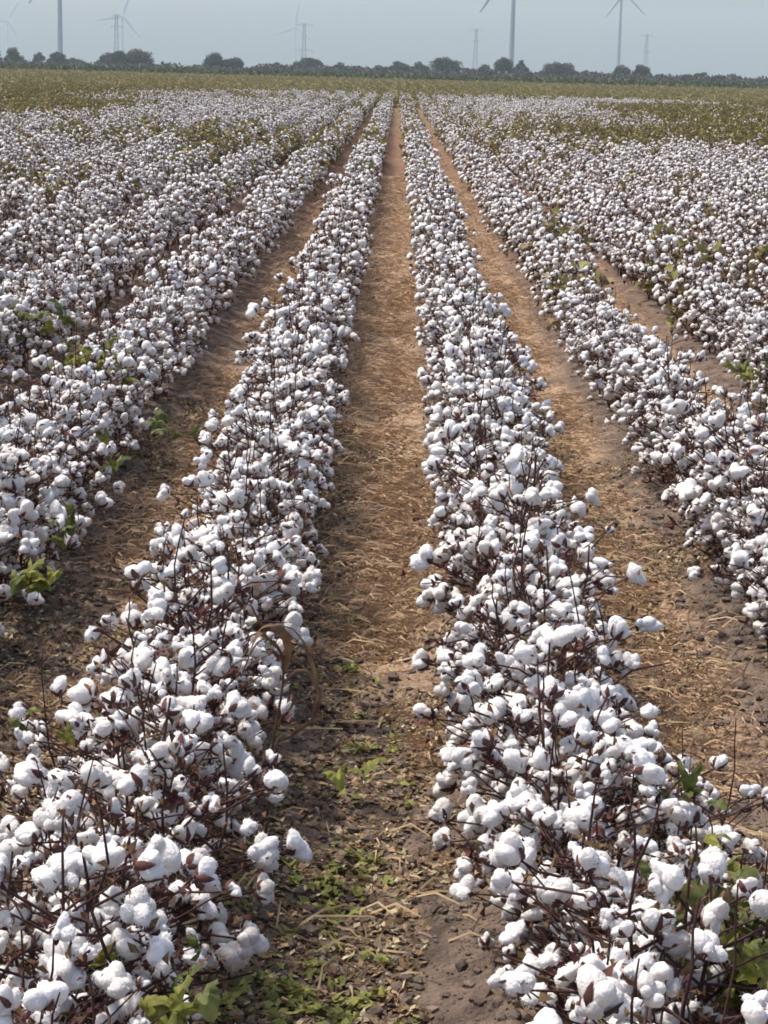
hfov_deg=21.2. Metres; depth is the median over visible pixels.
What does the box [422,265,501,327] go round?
cotton plant
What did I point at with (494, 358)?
cotton plant
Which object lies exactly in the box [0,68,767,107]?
crop field
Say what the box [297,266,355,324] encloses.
cotton plant
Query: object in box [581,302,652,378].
cotton plant
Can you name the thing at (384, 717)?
fallen twig
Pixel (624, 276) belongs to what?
cotton plant
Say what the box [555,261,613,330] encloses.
cotton plant
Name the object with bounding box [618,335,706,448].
cotton plant
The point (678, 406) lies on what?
cotton plant
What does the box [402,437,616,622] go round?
cotton plant
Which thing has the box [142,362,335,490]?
cotton plant
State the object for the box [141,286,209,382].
cotton plant
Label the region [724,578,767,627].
cotton plant
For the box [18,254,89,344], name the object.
cotton plant
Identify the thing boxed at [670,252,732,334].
cotton plant
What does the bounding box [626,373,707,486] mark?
cotton plant
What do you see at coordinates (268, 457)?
cotton plant
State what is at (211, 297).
cotton plant
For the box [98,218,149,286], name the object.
cotton plant
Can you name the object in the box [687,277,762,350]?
cotton plant
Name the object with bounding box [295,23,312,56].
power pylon
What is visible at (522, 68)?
bush
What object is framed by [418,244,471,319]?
cotton plant
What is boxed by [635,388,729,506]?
cotton plant
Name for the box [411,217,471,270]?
cotton plant
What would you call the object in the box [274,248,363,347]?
cotton plant
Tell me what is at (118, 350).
cotton plant
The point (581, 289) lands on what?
cotton plant
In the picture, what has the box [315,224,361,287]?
cotton plant
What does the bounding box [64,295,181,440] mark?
cotton plant
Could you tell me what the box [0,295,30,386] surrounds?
cotton plant
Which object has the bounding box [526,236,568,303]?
cotton plant
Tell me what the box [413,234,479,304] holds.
cotton plant
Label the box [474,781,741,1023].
cotton plant
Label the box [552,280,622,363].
cotton plant
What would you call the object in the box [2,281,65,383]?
cotton plant
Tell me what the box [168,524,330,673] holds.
cotton plant
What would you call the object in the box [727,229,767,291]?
cotton plant
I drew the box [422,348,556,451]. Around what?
cotton plant
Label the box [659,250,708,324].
cotton plant
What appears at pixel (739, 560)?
cotton plant
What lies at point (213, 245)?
cotton plant
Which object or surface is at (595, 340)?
cotton plant
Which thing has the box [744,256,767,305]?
cotton plant
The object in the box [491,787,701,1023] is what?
cotton plant
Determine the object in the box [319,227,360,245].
cotton plant
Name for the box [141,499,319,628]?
cotton plant
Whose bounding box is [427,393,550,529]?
cotton plant
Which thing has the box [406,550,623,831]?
cotton plant
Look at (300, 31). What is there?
wind turbine
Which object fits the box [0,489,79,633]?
cotton plant
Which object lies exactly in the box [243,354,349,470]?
cotton plant
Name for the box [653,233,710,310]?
cotton plant
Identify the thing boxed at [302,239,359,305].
cotton plant
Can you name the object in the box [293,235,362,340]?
cotton plant
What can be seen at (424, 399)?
cotton plant
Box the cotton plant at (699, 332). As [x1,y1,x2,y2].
[688,282,745,352]
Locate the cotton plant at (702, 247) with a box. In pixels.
[663,230,730,330]
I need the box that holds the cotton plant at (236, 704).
[46,662,386,955]
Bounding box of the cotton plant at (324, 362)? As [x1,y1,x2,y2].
[236,338,348,452]
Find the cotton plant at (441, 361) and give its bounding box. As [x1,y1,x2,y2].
[421,326,503,428]
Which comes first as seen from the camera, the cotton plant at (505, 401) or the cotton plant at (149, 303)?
the cotton plant at (505, 401)
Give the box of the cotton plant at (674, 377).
[609,336,725,481]
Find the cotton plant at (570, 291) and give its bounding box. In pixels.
[554,282,611,339]
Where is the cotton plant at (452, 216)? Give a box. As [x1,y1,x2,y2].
[409,212,455,276]
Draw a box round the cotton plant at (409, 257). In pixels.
[407,225,452,266]
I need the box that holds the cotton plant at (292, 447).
[185,428,331,570]
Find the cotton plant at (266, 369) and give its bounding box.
[238,348,335,456]
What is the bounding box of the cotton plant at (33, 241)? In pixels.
[14,231,50,281]
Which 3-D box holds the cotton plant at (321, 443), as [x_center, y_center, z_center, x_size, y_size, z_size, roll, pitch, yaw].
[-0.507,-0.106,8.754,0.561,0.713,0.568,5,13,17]
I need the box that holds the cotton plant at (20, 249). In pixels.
[0,235,23,285]
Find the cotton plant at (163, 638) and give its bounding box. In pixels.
[110,599,300,792]
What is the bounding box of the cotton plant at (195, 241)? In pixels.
[178,215,239,318]
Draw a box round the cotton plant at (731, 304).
[699,290,756,363]
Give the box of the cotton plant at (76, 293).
[53,267,93,331]
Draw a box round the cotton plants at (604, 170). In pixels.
[0,80,767,1023]
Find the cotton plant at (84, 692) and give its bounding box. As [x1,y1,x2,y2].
[53,633,265,883]
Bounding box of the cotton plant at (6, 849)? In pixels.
[0,837,106,977]
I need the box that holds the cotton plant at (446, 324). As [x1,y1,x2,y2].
[423,310,519,399]
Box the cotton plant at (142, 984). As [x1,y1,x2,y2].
[7,938,192,1023]
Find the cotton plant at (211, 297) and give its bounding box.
[163,254,220,330]
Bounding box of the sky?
[0,0,767,78]
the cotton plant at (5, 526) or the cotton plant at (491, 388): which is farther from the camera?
the cotton plant at (491, 388)
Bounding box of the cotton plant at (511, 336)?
[438,301,534,404]
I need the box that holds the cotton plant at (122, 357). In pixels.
[23,322,149,474]
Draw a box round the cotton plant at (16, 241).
[0,211,39,283]
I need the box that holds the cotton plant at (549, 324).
[542,260,598,331]
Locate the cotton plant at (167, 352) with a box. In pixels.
[79,315,175,425]
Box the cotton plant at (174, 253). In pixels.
[169,250,227,311]
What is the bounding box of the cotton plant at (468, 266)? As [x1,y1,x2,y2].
[435,262,472,288]
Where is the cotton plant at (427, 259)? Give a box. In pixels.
[415,246,461,290]
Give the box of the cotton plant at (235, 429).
[192,387,343,530]
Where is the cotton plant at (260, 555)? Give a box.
[120,522,323,674]
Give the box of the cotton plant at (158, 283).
[127,264,212,354]
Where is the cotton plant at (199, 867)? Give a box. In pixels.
[0,778,262,1023]
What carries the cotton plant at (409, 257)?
on the ground at (442, 956)
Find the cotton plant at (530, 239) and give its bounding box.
[527,226,577,284]
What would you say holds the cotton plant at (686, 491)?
on the ground at (442, 956)
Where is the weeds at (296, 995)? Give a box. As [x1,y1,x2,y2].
[204,589,442,1023]
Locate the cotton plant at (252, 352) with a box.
[237,324,350,431]
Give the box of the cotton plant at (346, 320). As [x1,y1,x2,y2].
[258,278,361,376]
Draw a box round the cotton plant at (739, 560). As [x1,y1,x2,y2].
[721,533,767,643]
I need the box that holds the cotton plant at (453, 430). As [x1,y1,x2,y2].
[421,405,576,594]
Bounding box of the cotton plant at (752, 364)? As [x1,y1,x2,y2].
[740,329,767,407]
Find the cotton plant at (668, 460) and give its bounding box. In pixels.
[661,392,767,557]
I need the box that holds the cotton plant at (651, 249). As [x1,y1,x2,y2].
[633,228,688,306]
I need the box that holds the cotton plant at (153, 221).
[124,206,162,276]
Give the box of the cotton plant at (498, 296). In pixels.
[411,271,512,348]
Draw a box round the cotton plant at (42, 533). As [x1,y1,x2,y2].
[0,436,94,596]
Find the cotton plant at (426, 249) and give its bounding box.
[412,243,470,254]
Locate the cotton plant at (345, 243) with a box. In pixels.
[296,218,357,308]
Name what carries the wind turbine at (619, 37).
on the ground at (442, 956)
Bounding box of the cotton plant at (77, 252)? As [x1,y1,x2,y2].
[37,218,101,328]
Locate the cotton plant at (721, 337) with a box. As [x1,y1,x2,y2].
[716,308,766,363]
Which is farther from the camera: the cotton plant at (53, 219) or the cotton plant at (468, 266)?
the cotton plant at (53, 219)
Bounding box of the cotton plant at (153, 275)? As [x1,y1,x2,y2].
[132,251,210,351]
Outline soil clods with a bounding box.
[0,452,767,1023]
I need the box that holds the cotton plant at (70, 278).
[4,250,85,352]
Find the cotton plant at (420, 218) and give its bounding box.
[404,210,445,275]
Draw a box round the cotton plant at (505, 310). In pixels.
[416,284,511,378]
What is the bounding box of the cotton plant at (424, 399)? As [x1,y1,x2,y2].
[419,317,503,404]
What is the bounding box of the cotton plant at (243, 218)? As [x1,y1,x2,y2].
[205,199,255,279]
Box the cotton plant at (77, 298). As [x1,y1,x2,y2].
[47,261,96,336]
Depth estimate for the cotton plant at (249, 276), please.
19.64 m
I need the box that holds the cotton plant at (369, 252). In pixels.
[347,220,372,275]
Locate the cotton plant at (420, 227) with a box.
[410,206,469,281]
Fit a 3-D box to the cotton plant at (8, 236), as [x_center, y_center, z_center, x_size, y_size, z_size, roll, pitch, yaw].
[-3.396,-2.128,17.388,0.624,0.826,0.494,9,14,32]
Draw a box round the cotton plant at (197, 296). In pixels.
[148,258,201,351]
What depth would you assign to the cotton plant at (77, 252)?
16.07 m
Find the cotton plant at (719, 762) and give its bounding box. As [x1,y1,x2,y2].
[579,731,740,854]
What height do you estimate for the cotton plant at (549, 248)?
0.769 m
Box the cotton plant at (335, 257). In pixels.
[288,237,357,315]
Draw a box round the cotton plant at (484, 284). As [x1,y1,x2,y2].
[420,281,488,344]
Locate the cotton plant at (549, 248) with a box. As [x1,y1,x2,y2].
[531,234,581,301]
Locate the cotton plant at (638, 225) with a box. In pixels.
[631,206,674,294]
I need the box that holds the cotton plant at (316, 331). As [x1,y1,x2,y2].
[234,305,353,420]
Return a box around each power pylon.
[111,14,121,51]
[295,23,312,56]
[472,29,483,66]
[641,35,651,65]
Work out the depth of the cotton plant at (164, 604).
5.92 m
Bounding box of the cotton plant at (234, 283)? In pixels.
[199,235,237,289]
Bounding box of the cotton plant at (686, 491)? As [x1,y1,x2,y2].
[676,409,767,600]
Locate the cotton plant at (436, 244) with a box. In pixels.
[417,242,482,308]
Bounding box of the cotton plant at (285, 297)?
[258,274,346,344]
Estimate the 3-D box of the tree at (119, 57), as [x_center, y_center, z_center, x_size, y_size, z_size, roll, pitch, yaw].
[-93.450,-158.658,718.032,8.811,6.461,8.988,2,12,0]
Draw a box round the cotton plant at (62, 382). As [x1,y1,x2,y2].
[6,353,108,499]
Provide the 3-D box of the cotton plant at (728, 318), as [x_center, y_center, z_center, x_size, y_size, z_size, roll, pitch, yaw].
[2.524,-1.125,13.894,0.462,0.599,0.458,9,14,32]
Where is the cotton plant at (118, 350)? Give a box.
[58,330,163,451]
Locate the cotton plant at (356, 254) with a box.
[295,231,366,300]
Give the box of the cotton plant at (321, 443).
[209,406,329,508]
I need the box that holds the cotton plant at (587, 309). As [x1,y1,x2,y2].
[556,289,620,376]
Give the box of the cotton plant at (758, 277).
[747,256,767,300]
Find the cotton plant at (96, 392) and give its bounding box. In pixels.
[18,361,149,501]
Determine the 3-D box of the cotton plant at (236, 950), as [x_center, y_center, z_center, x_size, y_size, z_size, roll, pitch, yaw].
[-0.490,0.787,4.511,0.675,0.723,0.662,3,12,6]
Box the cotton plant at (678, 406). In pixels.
[661,376,763,534]
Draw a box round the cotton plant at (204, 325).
[137,286,209,371]
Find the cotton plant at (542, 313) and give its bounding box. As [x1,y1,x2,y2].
[536,271,588,339]
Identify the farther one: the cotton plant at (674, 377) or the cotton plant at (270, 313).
the cotton plant at (270, 313)
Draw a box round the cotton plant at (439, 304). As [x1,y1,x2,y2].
[420,291,505,371]
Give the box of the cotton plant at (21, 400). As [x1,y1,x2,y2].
[0,354,130,518]
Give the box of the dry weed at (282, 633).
[235,598,322,835]
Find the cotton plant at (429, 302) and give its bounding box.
[414,275,482,333]
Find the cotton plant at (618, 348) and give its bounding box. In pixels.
[603,319,675,424]
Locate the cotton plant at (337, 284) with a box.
[297,262,345,346]
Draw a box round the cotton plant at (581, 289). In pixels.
[555,273,616,338]
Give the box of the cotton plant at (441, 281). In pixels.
[413,265,488,321]
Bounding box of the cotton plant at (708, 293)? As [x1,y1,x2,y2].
[695,270,759,358]
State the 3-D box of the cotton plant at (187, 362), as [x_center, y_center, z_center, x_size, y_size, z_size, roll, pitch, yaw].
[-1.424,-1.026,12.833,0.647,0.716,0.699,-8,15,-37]
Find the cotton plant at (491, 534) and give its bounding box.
[454,503,631,717]
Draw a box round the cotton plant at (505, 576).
[423,535,622,744]
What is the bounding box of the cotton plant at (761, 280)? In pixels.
[754,260,767,298]
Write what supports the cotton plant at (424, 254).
on the ground at (442, 956)
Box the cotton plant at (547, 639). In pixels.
[455,567,670,857]
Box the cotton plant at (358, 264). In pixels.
[298,237,365,298]
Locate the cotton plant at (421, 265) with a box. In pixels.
[413,242,467,300]
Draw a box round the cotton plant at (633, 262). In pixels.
[621,224,655,291]
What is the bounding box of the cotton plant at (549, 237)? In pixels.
[533,230,601,314]
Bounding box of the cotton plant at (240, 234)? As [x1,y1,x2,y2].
[208,224,255,289]
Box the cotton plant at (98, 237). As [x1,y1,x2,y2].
[67,223,131,309]
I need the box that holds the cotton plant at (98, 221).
[91,207,142,273]
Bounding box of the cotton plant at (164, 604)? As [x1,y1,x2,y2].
[94,517,304,750]
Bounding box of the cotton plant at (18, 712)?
[0,653,183,824]
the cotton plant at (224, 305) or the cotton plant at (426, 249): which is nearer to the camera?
the cotton plant at (224, 305)
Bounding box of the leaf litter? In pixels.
[0,390,767,1023]
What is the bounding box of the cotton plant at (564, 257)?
[537,232,594,320]
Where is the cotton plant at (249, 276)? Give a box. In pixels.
[226,214,257,285]
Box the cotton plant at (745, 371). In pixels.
[614,341,767,449]
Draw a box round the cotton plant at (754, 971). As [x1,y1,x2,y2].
[668,867,767,1023]
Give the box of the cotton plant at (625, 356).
[604,325,704,433]
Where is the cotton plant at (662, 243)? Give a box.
[635,228,694,305]
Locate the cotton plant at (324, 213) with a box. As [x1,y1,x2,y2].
[319,210,366,260]
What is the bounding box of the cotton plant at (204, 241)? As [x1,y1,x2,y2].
[197,235,236,302]
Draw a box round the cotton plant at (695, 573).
[686,450,767,620]
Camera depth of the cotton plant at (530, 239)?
19.39 m
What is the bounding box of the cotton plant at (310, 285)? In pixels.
[260,265,350,359]
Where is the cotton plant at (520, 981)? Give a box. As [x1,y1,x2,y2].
[498,883,767,1023]
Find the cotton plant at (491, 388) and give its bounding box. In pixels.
[429,353,556,487]
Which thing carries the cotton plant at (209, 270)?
on the ground at (442, 956)
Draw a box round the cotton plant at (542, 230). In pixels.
[528,227,566,296]
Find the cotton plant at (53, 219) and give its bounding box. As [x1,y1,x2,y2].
[24,203,62,264]
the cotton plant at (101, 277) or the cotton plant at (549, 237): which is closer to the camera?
the cotton plant at (101, 277)
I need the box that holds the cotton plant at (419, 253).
[414,235,462,261]
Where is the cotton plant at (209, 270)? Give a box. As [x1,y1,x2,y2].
[145,247,218,339]
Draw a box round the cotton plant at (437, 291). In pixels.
[417,275,487,325]
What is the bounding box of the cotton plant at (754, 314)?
[715,293,767,391]
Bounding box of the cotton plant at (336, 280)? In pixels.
[289,255,355,332]
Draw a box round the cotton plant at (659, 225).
[633,215,684,301]
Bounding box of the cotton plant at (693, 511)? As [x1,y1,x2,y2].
[670,390,767,578]
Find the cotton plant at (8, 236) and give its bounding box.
[0,232,18,268]
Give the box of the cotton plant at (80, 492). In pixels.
[0,382,116,543]
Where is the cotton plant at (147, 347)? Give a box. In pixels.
[53,315,155,436]
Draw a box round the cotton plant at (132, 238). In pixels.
[91,217,137,299]
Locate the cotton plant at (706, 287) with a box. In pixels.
[683,280,727,346]
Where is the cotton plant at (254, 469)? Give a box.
[182,440,325,568]
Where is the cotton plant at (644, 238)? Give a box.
[621,228,682,298]
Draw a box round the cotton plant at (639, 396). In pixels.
[609,343,708,469]
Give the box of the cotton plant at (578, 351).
[565,295,628,358]
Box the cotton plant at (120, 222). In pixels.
[89,212,150,288]
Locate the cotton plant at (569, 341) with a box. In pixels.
[566,309,627,388]
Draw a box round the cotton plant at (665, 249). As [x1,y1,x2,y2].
[650,237,694,319]
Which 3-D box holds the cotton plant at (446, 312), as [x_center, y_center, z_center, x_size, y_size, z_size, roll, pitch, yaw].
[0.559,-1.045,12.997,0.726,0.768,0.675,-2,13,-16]
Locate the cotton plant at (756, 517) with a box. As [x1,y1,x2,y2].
[704,461,767,653]
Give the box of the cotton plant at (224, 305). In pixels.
[202,266,237,316]
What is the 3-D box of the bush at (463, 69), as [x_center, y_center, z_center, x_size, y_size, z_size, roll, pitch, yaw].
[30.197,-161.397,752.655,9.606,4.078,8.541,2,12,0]
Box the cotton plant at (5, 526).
[0,498,36,585]
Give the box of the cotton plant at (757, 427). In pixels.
[660,388,767,571]
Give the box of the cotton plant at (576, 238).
[532,226,607,300]
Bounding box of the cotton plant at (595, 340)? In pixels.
[570,314,667,408]
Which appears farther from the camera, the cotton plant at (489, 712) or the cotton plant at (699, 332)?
the cotton plant at (699, 332)
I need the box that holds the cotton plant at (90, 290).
[48,264,100,335]
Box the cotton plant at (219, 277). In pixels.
[165,244,236,319]
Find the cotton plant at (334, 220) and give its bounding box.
[310,202,364,288]
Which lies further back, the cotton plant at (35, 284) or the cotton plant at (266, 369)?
the cotton plant at (35, 284)
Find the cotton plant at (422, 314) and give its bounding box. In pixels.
[416,276,502,369]
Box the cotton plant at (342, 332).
[252,291,347,370]
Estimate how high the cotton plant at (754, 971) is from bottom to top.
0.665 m
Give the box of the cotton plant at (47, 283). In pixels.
[0,247,75,361]
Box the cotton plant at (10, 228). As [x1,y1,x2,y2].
[1,217,34,294]
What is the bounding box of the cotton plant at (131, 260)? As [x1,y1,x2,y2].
[92,236,134,297]
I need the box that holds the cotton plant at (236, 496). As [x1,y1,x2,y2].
[149,446,327,626]
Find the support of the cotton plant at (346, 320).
on the ground at (442, 956)
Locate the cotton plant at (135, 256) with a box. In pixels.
[93,223,137,292]
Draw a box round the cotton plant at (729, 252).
[721,236,767,292]
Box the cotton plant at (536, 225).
[519,208,579,288]
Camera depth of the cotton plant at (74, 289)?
14.62 m
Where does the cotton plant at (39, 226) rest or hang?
on the ground at (442, 956)
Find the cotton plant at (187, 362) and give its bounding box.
[127,292,209,399]
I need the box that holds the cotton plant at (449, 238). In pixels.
[416,219,477,303]
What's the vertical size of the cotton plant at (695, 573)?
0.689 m
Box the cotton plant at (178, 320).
[116,280,198,388]
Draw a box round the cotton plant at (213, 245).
[179,232,235,292]
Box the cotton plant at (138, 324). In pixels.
[96,300,166,384]
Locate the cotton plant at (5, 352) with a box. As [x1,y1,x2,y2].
[0,309,22,369]
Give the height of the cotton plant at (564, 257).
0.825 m
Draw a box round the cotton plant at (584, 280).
[557,276,605,329]
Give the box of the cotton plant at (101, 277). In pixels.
[60,247,110,325]
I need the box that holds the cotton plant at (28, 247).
[0,217,32,269]
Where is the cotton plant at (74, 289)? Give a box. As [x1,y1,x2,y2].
[20,258,77,350]
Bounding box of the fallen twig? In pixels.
[377,702,401,728]
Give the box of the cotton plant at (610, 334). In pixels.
[585,326,662,406]
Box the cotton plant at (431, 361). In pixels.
[418,309,529,408]
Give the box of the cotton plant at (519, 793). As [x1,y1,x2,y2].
[449,714,698,1021]
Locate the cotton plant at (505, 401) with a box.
[415,378,553,513]
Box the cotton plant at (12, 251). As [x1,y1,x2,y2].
[0,220,16,273]
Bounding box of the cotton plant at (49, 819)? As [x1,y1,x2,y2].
[0,753,221,1023]
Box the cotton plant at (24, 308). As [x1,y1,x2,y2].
[0,270,75,367]
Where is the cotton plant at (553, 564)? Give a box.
[435,502,662,727]
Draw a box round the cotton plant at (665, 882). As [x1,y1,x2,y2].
[478,792,767,1023]
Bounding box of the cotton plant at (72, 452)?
[0,427,133,573]
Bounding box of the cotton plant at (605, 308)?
[564,286,643,395]
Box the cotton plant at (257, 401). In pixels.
[202,356,339,502]
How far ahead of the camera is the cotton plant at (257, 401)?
9.50 m
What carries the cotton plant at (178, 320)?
on the ground at (442, 956)
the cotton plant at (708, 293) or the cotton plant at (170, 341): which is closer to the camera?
the cotton plant at (170, 341)
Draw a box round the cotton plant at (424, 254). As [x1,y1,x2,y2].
[410,243,463,295]
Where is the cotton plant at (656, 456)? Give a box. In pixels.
[640,388,742,526]
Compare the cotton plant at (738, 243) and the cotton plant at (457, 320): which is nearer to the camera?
the cotton plant at (457, 320)
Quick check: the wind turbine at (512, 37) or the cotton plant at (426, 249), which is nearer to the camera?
the cotton plant at (426, 249)
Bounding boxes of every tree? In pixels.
[4,47,24,61]
[32,52,45,61]
[96,52,113,65]
[106,50,129,65]
[125,48,154,64]
[201,52,226,68]
[222,57,244,69]
[293,57,323,67]
[426,56,463,71]
[477,64,490,71]
[493,57,514,71]
[516,60,524,66]
[541,61,578,76]
[611,64,630,76]
[631,64,650,75]
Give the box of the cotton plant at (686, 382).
[645,376,744,495]
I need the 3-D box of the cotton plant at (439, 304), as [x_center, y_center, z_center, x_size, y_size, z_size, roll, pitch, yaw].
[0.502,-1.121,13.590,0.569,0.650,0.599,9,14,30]
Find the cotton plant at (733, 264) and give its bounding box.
[727,234,767,297]
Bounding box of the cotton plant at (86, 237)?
[55,228,124,303]
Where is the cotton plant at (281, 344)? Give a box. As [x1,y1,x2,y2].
[233,314,342,443]
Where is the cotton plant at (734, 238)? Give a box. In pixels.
[723,236,747,279]
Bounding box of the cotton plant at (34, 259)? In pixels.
[1,216,46,281]
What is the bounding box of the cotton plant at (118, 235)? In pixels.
[73,223,135,302]
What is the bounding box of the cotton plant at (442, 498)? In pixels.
[427,452,576,588]
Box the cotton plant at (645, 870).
[607,833,767,1023]
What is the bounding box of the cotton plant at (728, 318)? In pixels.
[720,303,767,379]
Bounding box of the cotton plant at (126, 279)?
[74,215,133,307]
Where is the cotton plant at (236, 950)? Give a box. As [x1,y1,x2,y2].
[12,687,312,995]
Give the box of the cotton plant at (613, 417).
[604,342,691,439]
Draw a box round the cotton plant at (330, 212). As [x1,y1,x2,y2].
[309,203,364,279]
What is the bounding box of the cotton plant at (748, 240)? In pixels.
[729,225,767,304]
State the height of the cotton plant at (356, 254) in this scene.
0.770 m
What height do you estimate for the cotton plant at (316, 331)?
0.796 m
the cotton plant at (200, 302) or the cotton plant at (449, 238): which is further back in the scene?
the cotton plant at (449, 238)
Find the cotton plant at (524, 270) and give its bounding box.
[521,226,556,290]
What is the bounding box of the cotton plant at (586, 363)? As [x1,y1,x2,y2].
[571,314,634,401]
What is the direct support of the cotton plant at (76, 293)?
on the ground at (442, 956)
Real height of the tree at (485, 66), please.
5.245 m
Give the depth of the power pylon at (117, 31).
1949.40 m
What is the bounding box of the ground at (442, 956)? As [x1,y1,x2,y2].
[0,60,767,1023]
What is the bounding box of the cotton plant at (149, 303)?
[84,280,187,418]
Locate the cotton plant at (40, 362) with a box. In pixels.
[11,339,131,467]
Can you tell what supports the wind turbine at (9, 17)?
on the ground at (442, 956)
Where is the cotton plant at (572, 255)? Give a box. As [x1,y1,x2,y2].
[542,252,599,319]
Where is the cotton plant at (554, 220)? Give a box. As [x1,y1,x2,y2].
[519,205,594,279]
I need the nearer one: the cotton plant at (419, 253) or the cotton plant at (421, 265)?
the cotton plant at (421, 265)
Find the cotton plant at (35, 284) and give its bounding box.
[0,265,61,369]
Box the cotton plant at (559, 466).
[435,430,568,547]
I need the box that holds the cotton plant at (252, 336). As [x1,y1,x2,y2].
[245,295,347,407]
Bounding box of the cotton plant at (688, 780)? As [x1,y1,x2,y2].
[597,718,767,938]
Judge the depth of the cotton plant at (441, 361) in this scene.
11.01 m
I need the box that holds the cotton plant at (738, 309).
[717,304,767,372]
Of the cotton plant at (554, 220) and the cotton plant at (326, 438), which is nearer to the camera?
the cotton plant at (326, 438)
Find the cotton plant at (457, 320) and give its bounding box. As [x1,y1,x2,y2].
[420,300,532,388]
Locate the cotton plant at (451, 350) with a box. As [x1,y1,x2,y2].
[423,312,539,426]
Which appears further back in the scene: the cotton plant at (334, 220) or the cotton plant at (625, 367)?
the cotton plant at (334, 220)
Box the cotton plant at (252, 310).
[240,303,344,384]
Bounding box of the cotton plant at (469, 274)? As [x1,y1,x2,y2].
[425,268,481,290]
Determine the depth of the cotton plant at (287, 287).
13.77 m
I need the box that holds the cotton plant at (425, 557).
[407,455,617,669]
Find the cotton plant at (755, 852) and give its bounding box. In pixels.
[598,795,767,959]
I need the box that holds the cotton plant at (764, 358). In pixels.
[748,335,767,412]
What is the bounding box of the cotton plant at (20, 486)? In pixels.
[0,392,71,607]
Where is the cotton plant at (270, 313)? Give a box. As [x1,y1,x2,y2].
[255,309,342,394]
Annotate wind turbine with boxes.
[0,2,18,54]
[29,0,62,52]
[96,0,139,51]
[273,4,313,61]
[480,0,515,68]
[606,0,645,65]
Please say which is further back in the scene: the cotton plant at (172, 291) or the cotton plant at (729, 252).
the cotton plant at (729, 252)
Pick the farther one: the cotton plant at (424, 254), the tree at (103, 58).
the tree at (103, 58)
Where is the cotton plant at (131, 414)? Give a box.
[47,350,151,465]
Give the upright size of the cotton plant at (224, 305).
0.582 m
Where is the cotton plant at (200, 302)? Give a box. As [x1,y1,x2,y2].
[145,269,211,344]
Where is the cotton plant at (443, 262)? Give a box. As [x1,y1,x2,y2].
[415,248,473,298]
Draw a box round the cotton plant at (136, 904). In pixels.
[0,807,219,1023]
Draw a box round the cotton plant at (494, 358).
[438,333,532,428]
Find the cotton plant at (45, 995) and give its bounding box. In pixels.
[0,953,95,1023]
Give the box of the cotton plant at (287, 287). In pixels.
[250,273,351,333]
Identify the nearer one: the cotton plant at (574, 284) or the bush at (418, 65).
the cotton plant at (574, 284)
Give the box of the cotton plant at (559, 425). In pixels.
[421,361,570,471]
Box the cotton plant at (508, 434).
[413,413,562,528]
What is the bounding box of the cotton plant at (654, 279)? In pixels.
[652,248,690,314]
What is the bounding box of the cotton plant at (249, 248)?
[220,221,258,286]
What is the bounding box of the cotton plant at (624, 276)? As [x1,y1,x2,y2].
[620,227,645,285]
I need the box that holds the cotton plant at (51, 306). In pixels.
[3,261,80,368]
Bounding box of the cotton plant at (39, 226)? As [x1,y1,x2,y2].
[17,220,48,261]
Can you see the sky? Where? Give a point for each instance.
(715, 37)
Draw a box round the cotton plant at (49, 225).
[20,211,59,269]
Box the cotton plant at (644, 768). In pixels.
[398,662,707,961]
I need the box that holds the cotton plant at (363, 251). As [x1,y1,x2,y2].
[319,230,365,273]
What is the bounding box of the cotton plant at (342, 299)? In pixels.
[266,278,349,381]
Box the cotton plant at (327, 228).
[307,222,359,288]
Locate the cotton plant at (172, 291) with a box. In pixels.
[132,274,215,368]
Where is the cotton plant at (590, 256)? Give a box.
[537,233,599,323]
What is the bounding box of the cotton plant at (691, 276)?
[676,267,735,342]
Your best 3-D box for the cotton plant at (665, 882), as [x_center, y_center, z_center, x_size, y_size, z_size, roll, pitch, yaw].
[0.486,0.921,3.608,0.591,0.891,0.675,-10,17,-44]
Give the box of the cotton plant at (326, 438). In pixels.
[215,407,342,487]
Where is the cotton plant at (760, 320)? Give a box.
[726,291,767,405]
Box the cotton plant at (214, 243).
[185,233,238,286]
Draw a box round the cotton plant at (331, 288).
[281,262,349,333]
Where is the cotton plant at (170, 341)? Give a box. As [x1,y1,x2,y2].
[101,312,175,385]
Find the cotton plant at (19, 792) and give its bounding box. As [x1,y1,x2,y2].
[0,761,94,969]
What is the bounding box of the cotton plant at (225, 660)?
[73,596,296,846]
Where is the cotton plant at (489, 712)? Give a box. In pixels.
[432,623,665,909]
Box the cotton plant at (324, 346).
[234,308,355,407]
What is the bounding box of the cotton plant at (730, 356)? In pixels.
[721,316,767,392]
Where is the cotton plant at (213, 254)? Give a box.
[179,224,236,315]
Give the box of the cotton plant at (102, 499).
[0,378,113,565]
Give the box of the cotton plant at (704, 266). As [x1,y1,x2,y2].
[674,250,728,337]
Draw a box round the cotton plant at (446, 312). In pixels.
[419,287,511,359]
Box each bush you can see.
[46,51,68,63]
[66,57,85,63]
[330,62,349,68]
[388,61,410,71]
[409,61,429,71]
[461,67,476,72]
[513,64,529,73]
[690,72,710,77]
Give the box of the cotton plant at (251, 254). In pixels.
[212,219,253,266]
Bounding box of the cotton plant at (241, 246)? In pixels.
[206,211,246,291]
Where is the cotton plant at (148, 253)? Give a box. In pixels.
[121,209,157,279]
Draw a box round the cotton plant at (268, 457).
[193,421,344,551]
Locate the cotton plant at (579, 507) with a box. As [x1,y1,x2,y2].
[424,440,591,603]
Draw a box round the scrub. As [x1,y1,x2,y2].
[0,57,767,83]
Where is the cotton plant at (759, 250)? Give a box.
[740,238,767,300]
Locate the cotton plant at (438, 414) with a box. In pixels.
[423,375,554,456]

